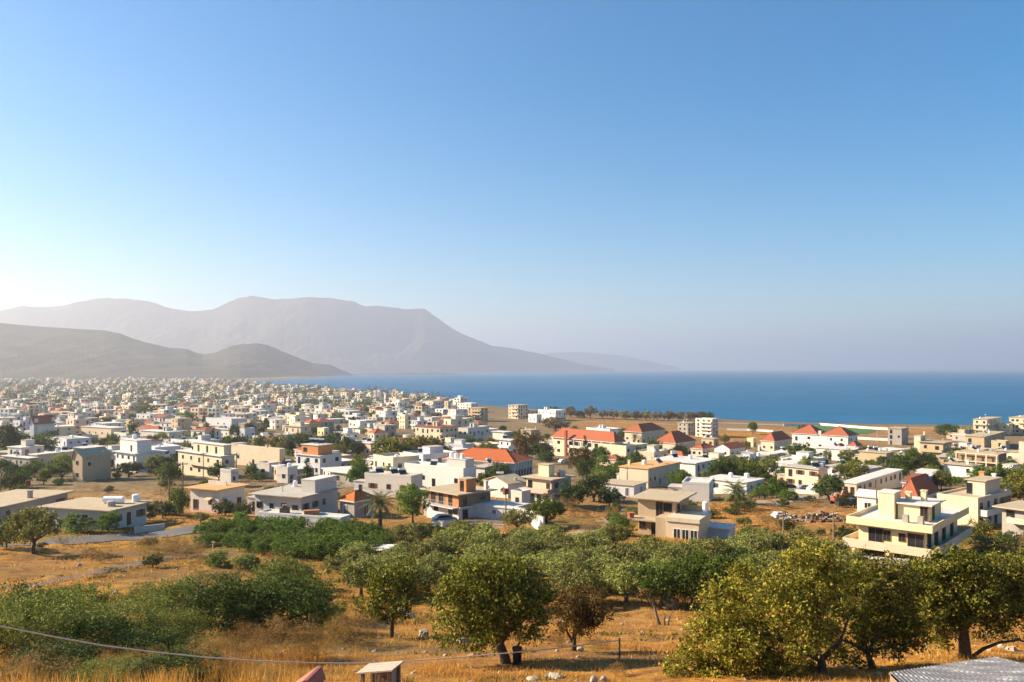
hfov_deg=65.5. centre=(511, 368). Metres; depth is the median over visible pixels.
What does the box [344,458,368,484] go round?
broadleaf tree
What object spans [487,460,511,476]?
broadleaf tree
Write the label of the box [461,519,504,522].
lane
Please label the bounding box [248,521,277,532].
citrus tree
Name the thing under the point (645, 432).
house
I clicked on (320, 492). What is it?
house
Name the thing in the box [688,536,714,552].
olive tree
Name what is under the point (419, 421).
house
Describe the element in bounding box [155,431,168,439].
olive tree
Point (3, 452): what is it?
house
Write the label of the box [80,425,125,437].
house
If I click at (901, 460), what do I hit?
broadleaf tree
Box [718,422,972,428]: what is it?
beach
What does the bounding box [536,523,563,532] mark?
olive tree
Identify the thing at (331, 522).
citrus tree
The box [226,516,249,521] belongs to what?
citrus tree
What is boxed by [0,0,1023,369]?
sky
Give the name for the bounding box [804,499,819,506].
dry shrub
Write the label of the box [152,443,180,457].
house
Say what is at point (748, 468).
yellowing tree
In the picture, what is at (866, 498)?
house
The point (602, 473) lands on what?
olive tree
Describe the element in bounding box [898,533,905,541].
window
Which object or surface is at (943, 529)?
window
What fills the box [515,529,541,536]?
olive tree
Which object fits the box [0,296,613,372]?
mountain
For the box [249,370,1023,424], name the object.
sea
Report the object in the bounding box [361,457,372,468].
house
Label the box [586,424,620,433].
house
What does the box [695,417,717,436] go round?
apartment block
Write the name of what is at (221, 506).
bush
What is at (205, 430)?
house
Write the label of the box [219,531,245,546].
citrus tree
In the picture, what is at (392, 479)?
house
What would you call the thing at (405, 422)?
house
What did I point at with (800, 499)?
dirt road
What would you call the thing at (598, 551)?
olive tree
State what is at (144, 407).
green tree
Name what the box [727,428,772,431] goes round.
garden wall
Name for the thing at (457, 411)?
house
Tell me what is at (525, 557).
olive tree
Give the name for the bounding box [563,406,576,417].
tamarisk tree
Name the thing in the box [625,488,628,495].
window
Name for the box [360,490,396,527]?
palm tree
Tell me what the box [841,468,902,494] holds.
house
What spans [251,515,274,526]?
citrus tree
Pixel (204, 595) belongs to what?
bush
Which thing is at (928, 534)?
window
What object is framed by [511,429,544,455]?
russet tree
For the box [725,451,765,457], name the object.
house
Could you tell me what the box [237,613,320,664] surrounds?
dry shrub
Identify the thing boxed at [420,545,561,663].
fig tree
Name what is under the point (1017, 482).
yellowing tree
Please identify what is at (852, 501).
parked truck
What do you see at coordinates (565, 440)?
house
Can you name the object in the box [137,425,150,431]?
house
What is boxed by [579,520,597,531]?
dry shrub
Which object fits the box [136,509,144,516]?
window
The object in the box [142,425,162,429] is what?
house
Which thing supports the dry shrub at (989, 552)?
on the ground at (28, 567)
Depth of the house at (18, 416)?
596.83 m
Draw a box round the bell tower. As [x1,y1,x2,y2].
[286,397,290,405]
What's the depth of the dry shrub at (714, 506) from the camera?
157.62 m
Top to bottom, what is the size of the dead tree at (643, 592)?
2.835 m
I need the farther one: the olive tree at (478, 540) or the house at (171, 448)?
the house at (171, 448)
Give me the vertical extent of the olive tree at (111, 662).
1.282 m
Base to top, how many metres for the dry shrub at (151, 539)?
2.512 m
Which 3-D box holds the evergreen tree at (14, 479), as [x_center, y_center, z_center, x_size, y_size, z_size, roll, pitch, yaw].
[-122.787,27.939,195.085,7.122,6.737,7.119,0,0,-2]
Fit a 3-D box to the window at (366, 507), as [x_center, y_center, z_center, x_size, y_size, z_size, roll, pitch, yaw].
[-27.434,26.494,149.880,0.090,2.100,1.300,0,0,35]
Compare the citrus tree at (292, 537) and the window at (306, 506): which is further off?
the window at (306, 506)
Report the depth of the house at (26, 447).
299.31 m
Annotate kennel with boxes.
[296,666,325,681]
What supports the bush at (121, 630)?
on the ground at (28, 567)
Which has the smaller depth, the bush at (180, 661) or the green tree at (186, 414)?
the bush at (180, 661)
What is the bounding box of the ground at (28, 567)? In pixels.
[0,377,1023,681]
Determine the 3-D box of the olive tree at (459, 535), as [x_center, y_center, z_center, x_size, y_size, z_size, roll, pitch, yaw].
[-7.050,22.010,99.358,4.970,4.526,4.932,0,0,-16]
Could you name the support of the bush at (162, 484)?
on the ground at (28, 567)
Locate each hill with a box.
[0,323,353,379]
[544,352,680,370]
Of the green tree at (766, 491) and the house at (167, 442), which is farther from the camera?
the house at (167, 442)
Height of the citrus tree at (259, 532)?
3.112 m
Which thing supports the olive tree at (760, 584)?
on the ground at (28, 567)
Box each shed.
[220,467,238,482]
[356,661,403,681]
[473,499,529,518]
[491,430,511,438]
[511,488,530,506]
[597,455,621,465]
[708,521,736,537]
[888,656,1023,681]
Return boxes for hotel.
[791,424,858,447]
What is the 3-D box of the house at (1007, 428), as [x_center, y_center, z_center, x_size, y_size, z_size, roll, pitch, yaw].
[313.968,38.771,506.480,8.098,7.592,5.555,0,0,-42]
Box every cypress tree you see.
[127,419,139,434]
[210,427,215,438]
[300,458,313,478]
[581,436,588,451]
[632,446,641,462]
[804,455,811,465]
[994,463,1009,485]
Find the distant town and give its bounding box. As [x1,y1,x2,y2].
[0,371,467,421]
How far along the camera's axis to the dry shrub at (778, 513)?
140.48 m
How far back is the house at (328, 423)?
528.28 m
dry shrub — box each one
[0,645,85,681]
[62,641,126,671]
[76,544,95,556]
[88,550,108,559]
[89,546,112,562]
[107,644,169,675]
[134,537,157,554]
[135,544,174,557]
[139,535,161,546]
[157,533,179,550]
[165,537,208,557]
[177,632,256,666]
[192,552,212,564]
[195,650,265,680]
[209,619,275,658]
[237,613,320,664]
[239,656,297,681]
[255,550,282,565]
[294,627,340,661]
[322,610,347,642]
[325,603,383,646]
[546,629,569,646]
[559,497,570,507]
[565,497,578,509]
[568,508,579,516]
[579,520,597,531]
[585,637,612,653]
[593,518,605,530]
[604,505,618,517]
[607,661,626,677]
[709,503,722,510]
[746,507,767,517]
[757,515,776,528]
[763,511,788,522]
[767,497,778,507]
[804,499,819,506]
[969,541,987,554]
[976,541,1000,551]
[977,548,1004,559]
[998,543,1013,552]
[1003,538,1014,549]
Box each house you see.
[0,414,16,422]
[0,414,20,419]
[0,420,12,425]
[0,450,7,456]
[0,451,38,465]
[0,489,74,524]
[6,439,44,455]
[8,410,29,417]
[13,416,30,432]
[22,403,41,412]
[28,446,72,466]
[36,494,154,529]
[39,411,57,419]
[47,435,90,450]
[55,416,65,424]
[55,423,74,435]
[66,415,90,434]
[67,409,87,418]
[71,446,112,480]
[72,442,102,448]
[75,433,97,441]
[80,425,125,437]
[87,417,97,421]
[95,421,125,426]
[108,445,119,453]
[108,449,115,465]
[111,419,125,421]
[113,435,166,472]
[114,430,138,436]
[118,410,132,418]
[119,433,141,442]
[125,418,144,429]
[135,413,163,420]
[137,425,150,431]
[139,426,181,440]
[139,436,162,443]
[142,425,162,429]
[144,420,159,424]
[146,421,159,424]
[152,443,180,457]
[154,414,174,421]
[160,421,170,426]
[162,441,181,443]
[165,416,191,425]
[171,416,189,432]
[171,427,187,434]
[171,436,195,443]
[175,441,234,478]
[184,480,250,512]
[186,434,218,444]
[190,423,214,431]
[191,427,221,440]
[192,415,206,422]
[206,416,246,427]
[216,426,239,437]
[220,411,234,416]
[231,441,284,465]
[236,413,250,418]
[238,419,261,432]
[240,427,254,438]
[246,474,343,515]
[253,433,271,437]
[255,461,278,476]
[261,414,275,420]
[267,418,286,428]
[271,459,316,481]
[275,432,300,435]
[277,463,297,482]
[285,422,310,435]
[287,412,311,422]
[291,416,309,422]
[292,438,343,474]
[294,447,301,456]
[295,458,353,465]
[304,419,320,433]
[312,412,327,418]
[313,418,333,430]
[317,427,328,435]
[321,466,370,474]
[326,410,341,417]
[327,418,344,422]
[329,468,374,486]
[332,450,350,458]
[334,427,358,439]
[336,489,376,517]
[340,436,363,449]
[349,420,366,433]
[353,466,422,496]
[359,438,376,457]
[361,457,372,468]
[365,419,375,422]
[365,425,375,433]
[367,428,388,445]
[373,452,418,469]
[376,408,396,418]
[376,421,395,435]
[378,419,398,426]
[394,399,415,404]
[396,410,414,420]
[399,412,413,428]
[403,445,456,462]
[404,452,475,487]
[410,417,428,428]
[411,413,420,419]
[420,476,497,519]
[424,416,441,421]
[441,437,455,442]
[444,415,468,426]
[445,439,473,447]
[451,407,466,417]
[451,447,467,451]
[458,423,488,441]
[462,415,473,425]
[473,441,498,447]
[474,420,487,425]
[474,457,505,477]
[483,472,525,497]
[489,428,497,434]
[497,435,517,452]
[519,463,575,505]
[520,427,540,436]
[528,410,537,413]
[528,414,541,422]
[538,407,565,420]
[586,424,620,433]
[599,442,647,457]
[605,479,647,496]
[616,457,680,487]
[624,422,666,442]
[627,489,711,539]
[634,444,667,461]
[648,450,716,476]
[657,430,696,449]
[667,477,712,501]
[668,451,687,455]
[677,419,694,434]
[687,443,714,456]
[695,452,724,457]
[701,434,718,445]
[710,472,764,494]
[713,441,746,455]
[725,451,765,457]
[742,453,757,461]
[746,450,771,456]
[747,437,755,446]
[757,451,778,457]
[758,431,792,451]
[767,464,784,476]
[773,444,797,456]
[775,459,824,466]
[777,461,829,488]
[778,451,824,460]
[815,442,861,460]
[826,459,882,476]
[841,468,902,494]
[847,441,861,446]
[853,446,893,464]
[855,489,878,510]
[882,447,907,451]
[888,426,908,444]
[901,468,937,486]
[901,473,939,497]
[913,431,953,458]
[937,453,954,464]
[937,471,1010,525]
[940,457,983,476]
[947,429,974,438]
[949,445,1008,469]
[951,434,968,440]
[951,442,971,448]
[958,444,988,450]
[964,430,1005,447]
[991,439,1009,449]
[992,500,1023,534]
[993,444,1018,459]
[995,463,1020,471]
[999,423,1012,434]
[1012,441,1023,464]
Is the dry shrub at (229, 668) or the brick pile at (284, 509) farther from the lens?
the brick pile at (284, 509)
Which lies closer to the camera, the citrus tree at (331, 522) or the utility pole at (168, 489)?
the citrus tree at (331, 522)
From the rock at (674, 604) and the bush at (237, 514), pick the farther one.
the bush at (237, 514)
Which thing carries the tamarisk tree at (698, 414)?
on the ground at (28, 567)
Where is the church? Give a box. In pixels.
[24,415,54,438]
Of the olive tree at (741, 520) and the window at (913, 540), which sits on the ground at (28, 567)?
the olive tree at (741, 520)
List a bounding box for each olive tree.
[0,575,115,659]
[2,505,63,553]
[50,452,71,463]
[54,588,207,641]
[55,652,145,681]
[91,437,98,444]
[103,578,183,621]
[105,441,116,446]
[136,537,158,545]
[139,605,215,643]
[142,455,161,475]
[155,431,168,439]
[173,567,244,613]
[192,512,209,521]
[258,557,319,577]
[276,441,290,449]
[318,551,369,583]
[326,550,373,570]
[333,540,380,554]
[337,555,385,596]
[347,552,435,637]
[347,553,380,587]
[358,556,405,577]
[367,558,438,587]
[371,545,415,560]
[379,550,413,564]
[383,465,405,470]
[387,520,432,543]
[392,540,421,554]
[410,535,457,558]
[415,548,457,586]
[416,557,453,592]
[421,541,463,557]
[424,529,459,550]
[430,553,459,564]
[437,527,475,553]
[445,521,478,548]
[447,552,479,572]
[449,518,473,529]
[458,535,491,550]
[459,539,512,557]
[459,553,507,572]
[465,527,506,548]
[469,521,499,533]
[475,443,487,447]
[484,436,495,441]
[487,552,534,574]
[496,508,535,527]
[498,533,528,548]
[501,528,519,537]
[504,529,542,545]
[504,538,545,556]
[504,555,532,580]
[506,525,535,535]
[507,544,536,562]
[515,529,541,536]
[529,548,572,570]
[533,541,577,556]
[534,523,561,538]
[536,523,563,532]
[537,529,578,542]
[538,548,591,574]
[540,533,576,548]
[542,566,608,599]
[543,433,550,438]
[549,554,597,590]
[553,546,595,561]
[571,531,610,549]
[577,530,615,542]
[578,546,605,561]
[582,544,616,552]
[585,553,631,584]
[588,557,629,593]
[593,470,609,479]
[596,523,627,543]
[597,521,635,545]
[597,559,655,602]
[604,541,652,563]
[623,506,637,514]
[627,534,671,555]
[636,548,654,561]
[645,553,677,571]
[648,544,692,563]
[651,559,690,592]
[659,539,697,559]
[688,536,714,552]
[691,536,738,559]
[697,470,708,476]
[709,538,752,554]
[719,434,729,442]
[722,534,755,541]
[722,540,753,558]
[733,524,764,538]
[734,516,751,525]
[737,531,761,539]
[738,553,760,579]
[743,549,787,576]
[745,492,757,498]
[745,529,791,554]
[745,577,793,599]
[755,528,787,538]
[757,556,814,579]
[758,456,781,472]
[774,545,823,559]
[781,562,843,604]
[785,525,817,541]
[798,455,820,464]
[798,536,835,548]
[812,536,849,555]
[815,556,871,601]
[831,548,868,564]
[845,465,865,477]
[943,450,957,460]
[1000,479,1015,498]
[1016,460,1023,470]
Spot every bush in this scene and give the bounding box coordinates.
[0,513,18,548]
[0,573,61,638]
[0,582,84,625]
[0,592,41,655]
[0,635,111,681]
[9,483,38,490]
[36,542,48,547]
[42,580,119,628]
[43,612,160,657]
[57,512,98,533]
[101,620,211,662]
[103,487,114,491]
[112,472,121,478]
[115,644,231,681]
[140,497,160,519]
[141,552,166,566]
[142,571,210,623]
[152,500,176,518]
[157,480,176,487]
[168,487,190,515]
[174,574,275,640]
[202,551,232,567]
[209,498,239,515]
[214,570,336,639]
[217,573,286,619]
[230,553,255,568]
[231,510,248,518]
[232,501,253,514]
[239,554,263,572]
[244,551,323,584]
[281,571,339,624]
[308,600,349,634]
[602,512,621,521]
[605,502,622,512]
[710,509,720,516]
[722,506,740,514]
[729,502,745,509]
[743,499,756,509]
[749,484,764,496]
[775,516,797,531]
[777,498,789,506]
[803,495,815,501]
[813,527,826,535]
[829,524,857,539]
[834,495,849,506]
[967,536,1005,548]
[972,533,983,540]
[981,545,1000,553]
[994,530,1023,546]
[1012,490,1022,499]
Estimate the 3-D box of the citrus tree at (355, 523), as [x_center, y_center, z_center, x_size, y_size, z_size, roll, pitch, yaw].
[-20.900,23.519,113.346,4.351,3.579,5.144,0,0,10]
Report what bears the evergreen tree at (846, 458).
on the ground at (28, 567)
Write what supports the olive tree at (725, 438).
on the ground at (28, 567)
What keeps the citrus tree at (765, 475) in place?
on the ground at (28, 567)
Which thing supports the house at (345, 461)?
on the ground at (28, 567)
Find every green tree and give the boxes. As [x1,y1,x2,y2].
[22,459,44,476]
[133,402,157,412]
[176,411,198,421]
[243,461,258,475]
[285,449,291,455]
[394,483,432,522]
[523,491,567,526]
[597,454,610,465]
[605,512,628,526]
[626,452,645,463]
[753,483,775,499]
[923,464,940,472]
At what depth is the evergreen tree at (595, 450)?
309.90 m
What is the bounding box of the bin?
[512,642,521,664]
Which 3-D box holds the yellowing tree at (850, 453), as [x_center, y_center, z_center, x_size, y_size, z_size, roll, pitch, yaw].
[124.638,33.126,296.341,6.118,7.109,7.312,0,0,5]
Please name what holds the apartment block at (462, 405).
on the ground at (28, 567)
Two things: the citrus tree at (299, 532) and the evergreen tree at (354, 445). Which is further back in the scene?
the evergreen tree at (354, 445)
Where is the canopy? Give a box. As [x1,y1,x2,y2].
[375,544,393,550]
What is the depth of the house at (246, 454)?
287.83 m
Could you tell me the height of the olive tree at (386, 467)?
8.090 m
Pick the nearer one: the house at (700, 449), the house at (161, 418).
the house at (700, 449)
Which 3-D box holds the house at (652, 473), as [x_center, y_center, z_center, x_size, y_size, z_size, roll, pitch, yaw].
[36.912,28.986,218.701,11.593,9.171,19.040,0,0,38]
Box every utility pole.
[168,478,169,514]
[178,462,187,513]
[203,452,206,479]
[503,488,508,512]
[779,513,786,535]
[829,512,836,542]
[1013,532,1019,555]
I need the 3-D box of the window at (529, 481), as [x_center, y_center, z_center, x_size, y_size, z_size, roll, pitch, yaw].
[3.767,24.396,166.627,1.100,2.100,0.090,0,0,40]
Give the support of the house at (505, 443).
on the ground at (28, 567)
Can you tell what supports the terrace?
on the ground at (28, 567)
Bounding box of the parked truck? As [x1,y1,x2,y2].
[835,498,856,507]
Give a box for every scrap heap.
[780,514,799,519]
[791,510,844,522]
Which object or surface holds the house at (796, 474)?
on the ground at (28, 567)
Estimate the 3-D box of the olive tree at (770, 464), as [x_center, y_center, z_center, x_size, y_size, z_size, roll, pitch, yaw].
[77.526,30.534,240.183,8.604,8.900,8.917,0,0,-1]
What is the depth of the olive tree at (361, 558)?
75.71 m
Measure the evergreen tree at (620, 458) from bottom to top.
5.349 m
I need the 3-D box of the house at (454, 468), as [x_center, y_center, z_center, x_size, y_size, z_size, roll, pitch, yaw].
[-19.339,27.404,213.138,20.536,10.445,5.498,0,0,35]
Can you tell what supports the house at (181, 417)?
on the ground at (28, 567)
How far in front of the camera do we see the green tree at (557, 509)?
131.75 m
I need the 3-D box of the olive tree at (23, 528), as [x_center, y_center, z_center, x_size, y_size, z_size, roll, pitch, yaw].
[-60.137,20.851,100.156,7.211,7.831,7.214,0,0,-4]
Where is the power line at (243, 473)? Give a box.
[182,463,294,475]
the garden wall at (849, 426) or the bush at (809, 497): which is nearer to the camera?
the bush at (809, 497)
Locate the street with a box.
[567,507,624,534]
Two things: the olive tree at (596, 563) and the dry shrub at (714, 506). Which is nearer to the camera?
the olive tree at (596, 563)
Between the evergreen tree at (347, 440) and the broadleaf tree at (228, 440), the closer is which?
the evergreen tree at (347, 440)
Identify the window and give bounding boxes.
[127,512,130,524]
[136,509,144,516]
[193,499,197,509]
[256,501,261,507]
[269,503,273,508]
[292,505,297,510]
[303,503,308,509]
[312,500,318,507]
[364,503,368,514]
[368,483,376,487]
[431,491,434,502]
[439,493,442,503]
[448,494,451,505]
[462,509,467,518]
[463,496,466,505]
[528,480,531,487]
[530,494,533,502]
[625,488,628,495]
[639,521,644,528]
[651,522,655,534]
[656,502,662,515]
[663,503,671,511]
[673,528,680,537]
[682,529,688,539]
[690,530,697,539]
[786,479,793,483]
[796,470,803,474]
[809,471,816,475]
[864,502,870,507]
[868,527,882,542]
[883,530,890,541]
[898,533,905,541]
[907,533,923,547]
[927,533,930,548]
[934,531,937,545]
[942,527,945,540]
[950,522,953,536]
[1005,495,1010,502]
[1006,510,1013,517]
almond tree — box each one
[655,531,867,678]
[821,545,939,669]
[885,540,1023,658]
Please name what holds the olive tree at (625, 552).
on the ground at (28, 567)
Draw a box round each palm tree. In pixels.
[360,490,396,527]
[720,479,752,504]
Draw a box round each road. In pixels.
[0,525,203,546]
[755,494,854,505]
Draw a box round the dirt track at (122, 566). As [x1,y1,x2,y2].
[4,552,223,589]
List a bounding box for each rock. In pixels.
[419,629,428,636]
[526,675,537,680]
[549,672,562,678]
[590,675,597,681]
[600,676,606,681]
[660,595,678,609]
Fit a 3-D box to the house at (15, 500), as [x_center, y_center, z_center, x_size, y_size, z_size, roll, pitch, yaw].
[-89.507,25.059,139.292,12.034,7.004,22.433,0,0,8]
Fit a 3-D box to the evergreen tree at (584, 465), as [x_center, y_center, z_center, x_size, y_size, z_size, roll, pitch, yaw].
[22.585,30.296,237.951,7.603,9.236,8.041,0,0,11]
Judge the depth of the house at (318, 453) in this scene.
250.24 m
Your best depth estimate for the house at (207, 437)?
377.43 m
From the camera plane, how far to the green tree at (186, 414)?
581.47 m
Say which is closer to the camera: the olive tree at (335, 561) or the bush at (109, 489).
the olive tree at (335, 561)
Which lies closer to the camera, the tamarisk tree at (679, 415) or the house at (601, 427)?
the house at (601, 427)
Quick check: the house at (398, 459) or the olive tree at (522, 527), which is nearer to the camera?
the olive tree at (522, 527)
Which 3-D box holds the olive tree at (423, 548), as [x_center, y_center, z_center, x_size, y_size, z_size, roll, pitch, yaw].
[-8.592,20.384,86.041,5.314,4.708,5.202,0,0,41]
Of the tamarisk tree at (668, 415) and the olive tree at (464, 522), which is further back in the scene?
the tamarisk tree at (668, 415)
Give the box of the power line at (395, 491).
[303,474,493,495]
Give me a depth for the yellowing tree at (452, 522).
123.19 m
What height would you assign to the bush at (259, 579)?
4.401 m
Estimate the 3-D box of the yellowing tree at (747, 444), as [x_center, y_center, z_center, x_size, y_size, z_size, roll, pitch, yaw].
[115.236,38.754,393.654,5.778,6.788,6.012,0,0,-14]
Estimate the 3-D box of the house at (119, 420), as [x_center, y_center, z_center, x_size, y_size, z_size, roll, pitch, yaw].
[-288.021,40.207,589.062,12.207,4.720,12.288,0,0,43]
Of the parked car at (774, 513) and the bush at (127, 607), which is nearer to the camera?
the bush at (127, 607)
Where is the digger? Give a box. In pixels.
[830,490,849,503]
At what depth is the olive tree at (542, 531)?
101.97 m
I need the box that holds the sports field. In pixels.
[793,425,877,433]
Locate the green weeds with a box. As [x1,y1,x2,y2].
[0,529,1023,681]
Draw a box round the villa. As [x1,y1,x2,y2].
[843,480,971,561]
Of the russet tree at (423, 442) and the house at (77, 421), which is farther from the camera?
the house at (77, 421)
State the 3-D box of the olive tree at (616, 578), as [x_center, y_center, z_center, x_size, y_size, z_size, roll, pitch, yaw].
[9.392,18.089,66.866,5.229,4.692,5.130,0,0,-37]
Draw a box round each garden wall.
[134,523,164,532]
[431,519,455,526]
[470,523,504,528]
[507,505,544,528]
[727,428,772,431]
[783,423,887,429]
[788,488,838,494]
[858,437,887,440]
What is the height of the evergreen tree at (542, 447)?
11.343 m
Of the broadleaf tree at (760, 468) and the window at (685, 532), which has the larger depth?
the broadleaf tree at (760, 468)
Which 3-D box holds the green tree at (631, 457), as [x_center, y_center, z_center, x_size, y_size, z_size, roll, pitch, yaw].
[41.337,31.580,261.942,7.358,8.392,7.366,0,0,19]
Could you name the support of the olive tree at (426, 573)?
on the ground at (28, 567)
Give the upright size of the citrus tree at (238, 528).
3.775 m
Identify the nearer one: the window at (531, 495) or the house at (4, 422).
the window at (531, 495)
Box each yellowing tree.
[32,469,52,484]
[44,430,58,435]
[179,440,191,447]
[247,435,269,445]
[263,431,285,446]
[292,430,310,438]
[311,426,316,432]
[332,440,350,454]
[349,452,367,465]
[369,435,415,465]
[402,435,431,450]
[445,520,473,529]
[476,473,492,486]
[735,457,759,476]
[741,441,750,449]
[766,454,780,460]
[822,448,831,464]
[832,460,870,477]
[837,448,854,457]
[857,445,872,453]
[896,456,923,474]
[932,468,953,490]
[949,445,965,451]
[965,518,994,537]
[1006,466,1023,500]
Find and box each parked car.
[432,513,456,520]
[611,493,625,500]
[771,511,788,518]
[796,484,808,488]
[806,485,816,489]
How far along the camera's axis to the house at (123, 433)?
454.90 m
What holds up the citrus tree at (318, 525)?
on the ground at (28, 567)
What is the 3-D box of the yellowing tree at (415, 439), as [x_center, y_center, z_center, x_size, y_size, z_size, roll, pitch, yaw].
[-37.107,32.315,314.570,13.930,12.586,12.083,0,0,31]
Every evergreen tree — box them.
[0,423,27,450]
[0,458,13,476]
[0,470,28,490]
[2,463,25,476]
[96,438,110,445]
[103,418,112,421]
[111,461,145,476]
[144,456,180,478]
[170,452,177,461]
[228,424,239,435]
[232,436,251,442]
[244,422,256,428]
[262,418,269,430]
[280,434,303,454]
[299,435,317,446]
[319,432,339,446]
[326,431,345,440]
[334,436,353,453]
[346,440,364,455]
[428,439,448,446]
[530,439,555,461]
[558,481,590,507]
[575,411,584,417]
[575,454,596,480]
[575,474,612,501]
[590,449,602,461]
[616,456,628,463]
[617,428,626,437]
[671,444,690,454]
[699,411,713,417]
[706,456,732,476]
[708,458,744,475]
[733,455,760,463]
[811,474,844,500]
[839,455,850,460]
[875,455,888,465]
[878,463,899,469]
[897,467,908,477]
[909,452,939,467]
[926,460,942,468]
[933,423,961,435]
[998,466,1023,495]
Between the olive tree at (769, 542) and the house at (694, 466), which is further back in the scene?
the house at (694, 466)
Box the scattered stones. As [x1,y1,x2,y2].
[26,559,1022,681]
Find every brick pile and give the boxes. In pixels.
[279,504,289,512]
[303,509,319,514]
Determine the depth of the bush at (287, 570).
66.59 m
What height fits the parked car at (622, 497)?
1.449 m
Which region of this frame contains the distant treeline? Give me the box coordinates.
[0,376,463,409]
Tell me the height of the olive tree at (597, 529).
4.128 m
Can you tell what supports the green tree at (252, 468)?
on the ground at (28, 567)
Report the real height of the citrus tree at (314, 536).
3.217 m
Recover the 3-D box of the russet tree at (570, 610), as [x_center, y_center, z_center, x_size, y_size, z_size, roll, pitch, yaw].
[3.443,12.935,41.193,3.586,3.812,2.985,0,0,-11]
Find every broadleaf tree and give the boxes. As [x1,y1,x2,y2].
[11,431,59,450]
[15,468,33,485]
[40,457,72,477]
[103,433,120,443]
[127,413,136,418]
[153,461,184,480]
[207,462,226,480]
[223,434,235,443]
[304,533,349,559]
[340,533,369,556]
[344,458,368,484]
[365,539,385,555]
[422,521,444,538]
[464,435,475,442]
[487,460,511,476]
[539,451,553,462]
[592,446,610,458]
[597,486,620,505]
[646,438,662,448]
[665,468,693,484]
[689,500,698,505]
[699,473,717,488]
[717,455,736,460]
[724,456,745,465]
[746,462,766,474]
[747,421,757,433]
[766,477,790,498]
[783,441,816,455]
[837,464,851,479]
[889,450,915,471]
[905,446,918,453]
[962,465,1013,477]
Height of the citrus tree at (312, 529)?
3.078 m
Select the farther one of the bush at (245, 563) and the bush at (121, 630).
the bush at (245, 563)
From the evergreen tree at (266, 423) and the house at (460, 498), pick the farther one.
the evergreen tree at (266, 423)
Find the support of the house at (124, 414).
on the ground at (28, 567)
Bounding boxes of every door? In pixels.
[460,480,463,490]
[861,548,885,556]
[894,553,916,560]
[920,507,927,521]
[932,506,934,519]
[967,482,971,493]
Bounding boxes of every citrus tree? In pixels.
[52,477,64,485]
[94,509,120,531]
[191,521,214,536]
[192,531,226,546]
[198,478,208,484]
[202,516,227,524]
[203,523,231,535]
[213,518,238,528]
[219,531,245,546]
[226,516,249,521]
[226,520,258,541]
[231,533,261,552]
[235,516,257,525]
[241,528,275,546]
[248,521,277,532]
[249,471,267,481]
[249,534,279,554]
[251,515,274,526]
[252,534,280,555]
[259,524,278,531]
[264,530,294,536]
[266,514,288,525]
[269,516,296,527]
[269,539,305,558]
[270,524,301,535]
[271,533,298,549]
[281,522,303,530]
[286,538,324,560]
[288,515,312,529]
[289,531,312,541]
[292,529,320,535]
[295,535,320,558]
[302,533,332,539]
[303,521,332,532]
[306,526,328,535]
[314,517,345,527]
[325,521,352,532]
[329,522,353,530]
[329,524,350,536]
[332,529,368,553]
[341,518,363,530]
[351,521,374,532]
[356,520,383,535]
[364,532,390,543]
[367,527,401,543]
[376,538,391,544]
[588,463,619,478]
[614,459,623,468]
[757,471,770,481]
[768,469,784,480]
[775,488,798,499]
[863,459,877,464]
[949,476,963,485]
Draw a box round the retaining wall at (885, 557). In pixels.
[858,556,909,567]
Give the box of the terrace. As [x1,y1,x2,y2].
[258,509,349,528]
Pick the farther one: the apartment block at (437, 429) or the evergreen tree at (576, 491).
the apartment block at (437, 429)
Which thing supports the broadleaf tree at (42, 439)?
on the ground at (28, 567)
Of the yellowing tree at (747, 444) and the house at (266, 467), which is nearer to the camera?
the house at (266, 467)
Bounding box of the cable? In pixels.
[0,625,619,663]
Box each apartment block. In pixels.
[415,421,457,440]
[423,400,443,408]
[444,401,450,408]
[457,402,477,409]
[467,407,487,420]
[508,404,528,418]
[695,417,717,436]
[973,414,1000,432]
[1009,415,1023,433]
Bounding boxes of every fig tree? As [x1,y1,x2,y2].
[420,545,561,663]
[632,545,765,608]
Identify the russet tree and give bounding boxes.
[402,438,452,450]
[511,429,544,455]
[549,583,618,650]
[566,446,594,475]
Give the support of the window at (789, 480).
in the house at (796, 474)
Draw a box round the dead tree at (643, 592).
[636,587,673,624]
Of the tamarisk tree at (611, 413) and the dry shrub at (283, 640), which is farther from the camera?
the tamarisk tree at (611, 413)
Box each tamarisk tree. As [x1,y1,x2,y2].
[540,416,571,430]
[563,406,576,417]
[584,406,597,418]
[598,410,608,416]
[607,409,618,418]
[619,410,630,419]
[629,410,641,419]
[640,410,650,418]
[650,411,664,420]
[662,411,676,420]
[674,411,685,418]
[685,411,696,420]
[695,411,706,417]
[961,426,975,432]
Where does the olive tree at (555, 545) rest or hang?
on the ground at (28, 567)
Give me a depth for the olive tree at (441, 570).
72.29 m
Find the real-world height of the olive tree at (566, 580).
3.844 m
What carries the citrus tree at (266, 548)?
on the ground at (28, 567)
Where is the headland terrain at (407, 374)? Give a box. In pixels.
[353,373,462,374]
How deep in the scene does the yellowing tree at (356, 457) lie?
257.13 m
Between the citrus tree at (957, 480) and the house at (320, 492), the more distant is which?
the citrus tree at (957, 480)
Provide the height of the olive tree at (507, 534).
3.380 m
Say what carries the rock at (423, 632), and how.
on the ground at (28, 567)
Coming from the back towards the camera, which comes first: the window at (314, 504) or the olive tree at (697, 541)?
the window at (314, 504)
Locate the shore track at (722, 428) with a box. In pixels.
[509,418,928,437]
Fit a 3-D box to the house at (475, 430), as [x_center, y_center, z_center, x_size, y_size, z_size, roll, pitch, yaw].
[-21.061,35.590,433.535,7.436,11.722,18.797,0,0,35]

